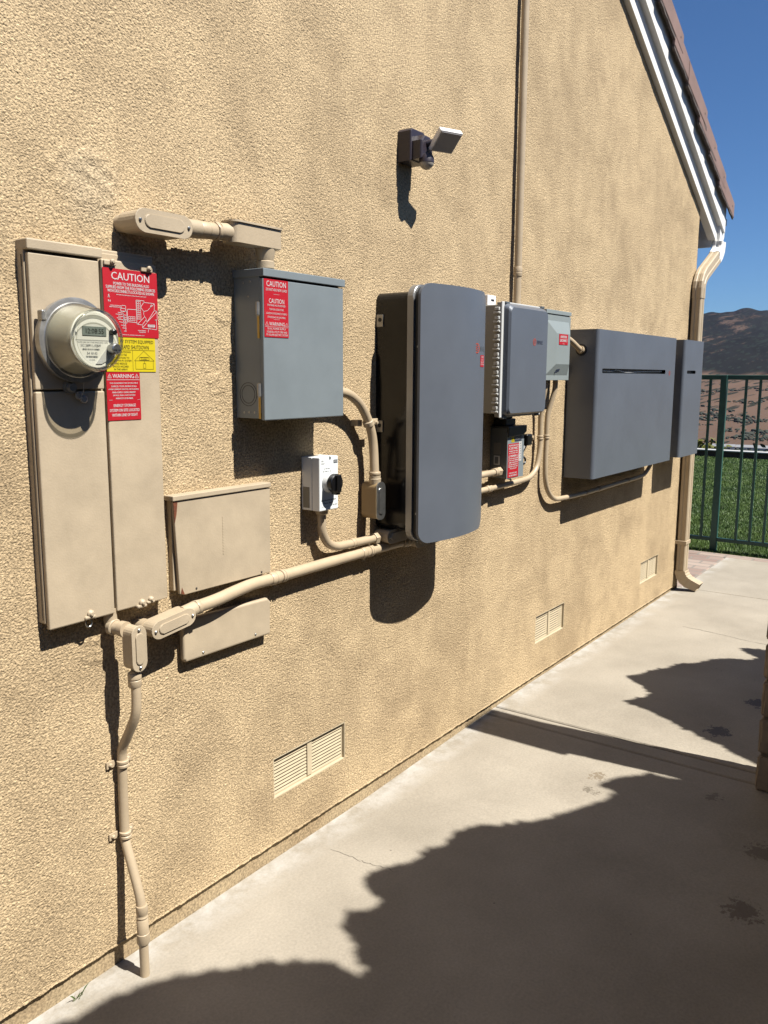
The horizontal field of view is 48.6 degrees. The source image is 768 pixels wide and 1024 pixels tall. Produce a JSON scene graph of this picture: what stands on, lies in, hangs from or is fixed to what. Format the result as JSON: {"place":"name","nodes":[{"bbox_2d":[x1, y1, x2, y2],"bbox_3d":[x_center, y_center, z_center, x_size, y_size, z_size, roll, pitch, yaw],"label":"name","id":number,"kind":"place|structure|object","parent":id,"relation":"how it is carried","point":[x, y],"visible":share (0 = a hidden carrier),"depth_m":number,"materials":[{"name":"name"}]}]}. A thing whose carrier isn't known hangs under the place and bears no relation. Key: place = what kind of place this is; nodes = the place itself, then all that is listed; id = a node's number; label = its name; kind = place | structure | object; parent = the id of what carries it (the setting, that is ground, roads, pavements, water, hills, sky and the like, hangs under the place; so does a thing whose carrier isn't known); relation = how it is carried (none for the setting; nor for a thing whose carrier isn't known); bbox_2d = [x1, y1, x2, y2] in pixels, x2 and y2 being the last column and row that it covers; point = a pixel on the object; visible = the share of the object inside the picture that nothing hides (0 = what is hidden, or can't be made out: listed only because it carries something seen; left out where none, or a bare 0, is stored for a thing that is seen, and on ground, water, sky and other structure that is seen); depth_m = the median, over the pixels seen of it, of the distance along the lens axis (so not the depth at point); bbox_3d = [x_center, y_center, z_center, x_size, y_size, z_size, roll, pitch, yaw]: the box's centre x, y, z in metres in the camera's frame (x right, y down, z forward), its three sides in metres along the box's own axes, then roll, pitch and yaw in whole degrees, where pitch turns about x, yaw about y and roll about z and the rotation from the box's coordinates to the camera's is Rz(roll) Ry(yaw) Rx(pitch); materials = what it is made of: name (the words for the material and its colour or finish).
{"place":"outdoors","nodes":[
{"label":"outdoors","id":0,"kind":"place"},
{"bbox_2d":[0,0,734,1023],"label":"house","id":1,"kind":"structure","parent":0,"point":[290,118],"depth_m":2.53,"materials":[{"name":"paint"}]},
{"bbox_2d":[15,238,166,629],"bbox_3d":[-0.640,-0.161,1.913,0.058,0.838,0.332,7,11,35],"label":"service panel","id":2,"kind":"object","parent":1,"relation":"attached to","point":[96,477],"visible":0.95,"depth_m":1.89,"materials":[{"name":"beige paint"}]},
{"bbox_2d":[35,297,122,402],"bbox_3d":[-0.622,-0.338,1.780,0.110,0.221,0.177,7,11,35],"label":"electric meter","id":3,"kind":"object","parent":2,"relation":"attached to","point":[76,340],"visible":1,"depth_m":1.75,"materials":[{"name":"white"}]},
{"bbox_2d":[99,259,166,610],"bbox_3d":[-0.579,-0.171,1.978,0.011,0.795,0.150,7,11,35],"label":"door","id":4,"kind":"structure","parent":2,"relation":"in","point":[135,465],"depth_m":1.99,"materials":[{"name":"beige metal"}]},
{"bbox_2d":[103,606,149,977],"bbox_3d":[-0.607,0.697,2.049,0.101,0.956,0.073,7,11,35],"label":"conduit","id":5,"kind":"object","parent":1,"relation":"attached to","point":[134,642],"visible":0.99,"depth_m":2.04,"materials":[{"name":"beige metal"}]},
{"bbox_2d":[164,482,270,594],"bbox_3d":[-0.434,0.064,2.256,0.044,0.256,0.350,7,11,35],"label":"utility box","id":6,"kind":"object","parent":1,"relation":"attached to","point":[218,536],"visible":1,"depth_m":2.22,"materials":[{"name":"beige paint"}]},
{"bbox_2d":[179,597,269,661],"bbox_3d":[-0.430,0.311,2.308,0.038,0.115,0.324,7,11,35],"label":"utility box","id":7,"kind":"object","parent":1,"relation":"attached to","point":[204,634],"visible":0.9,"depth_m":2.28,"materials":[{"name":"beige paint"}]},
{"bbox_2d":[232,268,344,420],"bbox_3d":[-0.257,-0.455,2.346,0.111,0.386,0.343,7,11,35],"label":"load panel","id":8,"kind":"object","parent":1,"relation":"attached to","point":[289,343],"visible":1,"depth_m":2.26,"materials":[{"name":"grey metal"}]},
{"bbox_2d":[113,208,281,268],"bbox_3d":[-0.439,-0.660,2.078,0.100,0.118,0.486,7,11,35],"label":"conduit","id":9,"kind":"object","parent":8,"relation":"attached to","point":[263,241],"visible":0.95,"depth_m":2.04,"materials":[{"name":"beige metal"}]},
{"bbox_2d":[259,278,342,420],"bbox_3d":[-0.218,-0.438,2.323,0.015,0.361,0.331,7,11,35],"label":"door","id":10,"kind":"structure","parent":8,"relation":"in","point":[301,324],"depth_m":2.30,"materials":[{"name":"grey metal"}]},
{"bbox_2d":[343,387,385,519],"bbox_3d":[-0.102,-0.176,2.642,0.078,0.429,0.269,7,11,35],"label":"conduit","id":11,"kind":"object","parent":8,"relation":"attached to","point":[373,496],"visible":0.93,"depth_m":2.72,"materials":[{"name":"beige metal"}]},
{"bbox_2d":[302,455,342,511],"bbox_3d":[-0.173,-0.086,2.523,0.114,0.159,0.088,7,11,35],"label":"rotary disconnect","id":12,"kind":"object","parent":1,"relation":"attached to","point":[322,482],"visible":1,"depth_m":2.50,"materials":[{"name":"white plastic"}]},
{"bbox_2d":[397,127,462,169],"bbox_3d":[0.155,-1.169,2.750,0.181,0.128,0.129,7,11,35],"label":"floodlight","id":13,"kind":"object","parent":1,"relation":"attached to","point":[415,148],"visible":1,"depth_m":2.72,"materials":[{"name":"black plastic"}]},
{"bbox_2d":[375,283,485,542],"bbox_3d":[0.173,-0.335,2.886,0.216,0.823,0.414,7,11,35],"label":"switch cabinet","id":14,"kind":"object","parent":1,"relation":"attached to","point":[430,347],"visible":0.99,"depth_m":2.75,"materials":[{"name":"silver metal"}]},
{"bbox_2d":[132,538,437,638],"bbox_3d":[-0.197,0.178,2.564,0.080,0.087,1.322,7,11,35],"label":"conduit","id":15,"kind":"object","parent":14,"relation":"attached to","point":[167,622],"visible":0.88,"depth_m":2.30,"materials":[{"name":"beige metal"}]},
{"bbox_2d":[315,510,407,550],"bbox_3d":[-0.065,0.042,2.731,0.062,0.156,0.451,7,11,35],"label":"conduit","id":16,"kind":"object","parent":14,"relation":"attached to","point":[386,535],"visible":0.88,"depth_m":2.70,"materials":[{"name":"beige metal"}]},
{"bbox_2d":[482,467,502,477],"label":"conduit","id":17,"kind":"object","parent":14,"relation":"attached to","point":[498,471],"visible":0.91,"depth_m":3.38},
{"bbox_2d":[490,417,531,478],"bbox_3d":[0.536,-0.283,3.523,0.088,0.268,0.249,7,11,35],"label":"safety switch","id":18,"kind":"object","parent":1,"relation":"attached to","point":[510,441],"visible":0.99,"depth_m":3.44,"materials":[{"name":"black metal"}]},
{"bbox_2d":[481,380,547,493],"bbox_3d":[0.463,-0.307,3.436,0.061,0.449,0.824,7,11,35],"label":"conduit","id":19,"kind":"object","parent":1,"relation":"attached to","point":[491,488],"visible":0.78,"depth_m":3.72,"materials":[{"name":"beige metal"}]},
{"bbox_2d":[483,295,547,418],"bbox_3d":[0.499,-0.612,3.356,0.156,0.473,0.362,7,11,35],"label":"combiner box","id":20,"kind":"object","parent":1,"relation":"attached to","point":[515,359],"visible":0.97,"depth_m":3.25,"materials":[{"name":"grey metal"}]},
{"bbox_2d":[513,0,529,303],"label":"conduit","id":21,"kind":"object","parent":1,"relation":"attached to","point":[517,274],"visible":0.92,"depth_m":3.36,"materials":[{"name":"beige metal"}]},
{"bbox_2d":[544,309,571,379],"bbox_3d":[0.726,-0.725,3.706,0.104,0.296,0.258,7,11,35],"label":"breaker panel","id":22,"kind":"object","parent":1,"relation":"attached to","point":[558,346],"visible":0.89,"depth_m":3.67,"materials":[{"name":"grey metal"}]},
{"bbox_2d":[570,337,586,355],"bbox_3d":[0.850,-0.766,3.879,0.196,0.100,0.052,-8,12,-42],"label":"conduit","id":23,"kind":"object","parent":22,"relation":"attached to","point":[581,349],"visible":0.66,"depth_m":3.92,"materials":[{"name":"beige metal"}]},
{"bbox_2d":[543,380,652,500],"bbox_3d":[1.151,-0.386,4.402,0.061,0.593,1.475,7,11,35],"label":"conduit","id":24,"kind":"object","parent":22,"relation":"attached to","point":[546,437],"visible":0.94,"depth_m":3.86,"materials":[{"name":"beige metal"}]},
{"bbox_2d":[563,329,676,478],"bbox_3d":[1.264,-0.577,4.455,0.151,0.693,1.182,7,11,35],"label":"battery cabinet","id":25,"kind":"object","parent":1,"relation":"attached to","point":[619,399],"visible":0.98,"depth_m":4.16,"materials":[{"name":"grey metal"}]},
{"bbox_2d":[670,340,703,457],"bbox_3d":[1.817,-0.699,5.224,0.150,0.693,0.392,7,11,35],"label":"battery cabinet","id":26,"kind":"object","parent":1,"relation":"attached to","point":[686,395],"visible":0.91,"depth_m":5.09,"materials":[{"name":"grey metal"}]},
{"bbox_2d":[28,714,767,1023],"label":"path","id":27,"kind":"structure","parent":0,"point":[486,869],"depth_m":2.35,"materials":[{"name":"concrete"}]},
{"bbox_2d":[70,984,87,1001],"bbox_3d":[-0.721,1.140,2.011,0.020,0.031,0.054,7,11,35],"label":"weed","id":28,"kind":"object","parent":27,"relation":"on","point":[79,995],"visible":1,"depth_m":2.01,"materials":[{"name":"green plant"}]},
{"bbox_2d":[755,626,767,791],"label":"block pillar","id":29,"kind":"structure","parent":27,"relation":"on","point":[761,781],"depth_m":2.97,"materials":[{"name":"brown"}]},
{"bbox_2d":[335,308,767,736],"bbox_3d":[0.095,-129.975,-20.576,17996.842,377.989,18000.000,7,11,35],"label":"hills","id":30,"kind":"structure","parent":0,"point":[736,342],"depth_m":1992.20,"materials":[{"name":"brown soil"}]},
{"bbox_2d":[697,436,731,448],"bbox_3d":[6.662,-0.848,17.902,1.102,1.530,1.209,1,9,6],"label":"shrub","id":31,"kind":"object","parent":30,"relation":"on","point":[700,444],"visible":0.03,"depth_m":17.65,"materials":[{"name":"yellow plant"}]},
{"bbox_2d":[688,550,767,561],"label":"brick edging","id":32,"kind":"object","parent":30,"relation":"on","point":[725,555],"depth_m":6.89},
{"bbox_2d":[699,380,767,450],"bbox_3d":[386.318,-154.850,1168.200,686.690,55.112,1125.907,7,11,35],"label":"brush","id":33,"kind":"object","parent":30,"relation":"on","point":[749,435],"visible":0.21,"depth_m":894.06,"materials":[{"name":"plant"}]},
{"bbox_2d":[736,445,753,450],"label":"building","id":34,"kind":"structure","parent":30,"relation":"on","point":[748,447],"depth_m":647.02,"materials":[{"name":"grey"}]},
{"bbox_2d":[753,446,767,450],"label":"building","id":35,"kind":"structure","parent":30,"relation":"on","point":[762,448],"depth_m":642.37,"materials":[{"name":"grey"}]},
{"bbox_2d":[486,707,755,784],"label":"path","id":36,"kind":"structure","parent":0,"point":[681,760],"depth_m":3.35,"materials":[{"name":"concrete"}]},
{"bbox_2d":[496,587,767,773],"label":"path","id":37,"kind":"structure","parent":0,"point":[678,670],"depth_m":4.03,"materials":[{"name":"concrete"}]},
{"bbox_2d":[677,553,724,587],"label":"brick paving","id":38,"kind":"structure","parent":0,"point":[698,565],"depth_m":6.62,"materials":[{"name":"brick"}]},
{"bbox_2d":[672,0,767,312],"label":"sky","id":39,"kind":"structure","parent":0,"point":[726,41],"materials":[{"name":"blue"}]},
{"bbox_2d":[681,557,767,599],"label":"path","id":40,"kind":"structure","parent":0,"point":[739,577],"depth_m":6.12,"materials":[{"name":"concrete"}]},
{"bbox_2d":[689,455,767,558],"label":"ground","id":41,"kind":"structure","parent":0,"point":[727,499],"depth_m":10.03,"materials":[{"name":"green plant"}]},
{"bbox_2d":[689,375,767,550],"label":"fence","id":42,"kind":"object","parent":41,"relation":"on","point":[713,538],"visible":0.12,"depth_m":6.99,"materials":[{"name":"green metal"}]},
{"bbox_2d":[695,448,767,459],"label":"garden wall","id":43,"kind":"structure","parent":41,"relation":"on","point":[762,455],"depth_m":15.30,"materials":[{"name":"grey"}]},
{"label":"road","id":44,"kind":"structure","parent":0,"visible":0},
{"bbox_2d":[698,444,735,449],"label":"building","id":45,"kind":"structure","parent":44,"relation":"on","point":[732,447],"depth_m":649.64,"materials":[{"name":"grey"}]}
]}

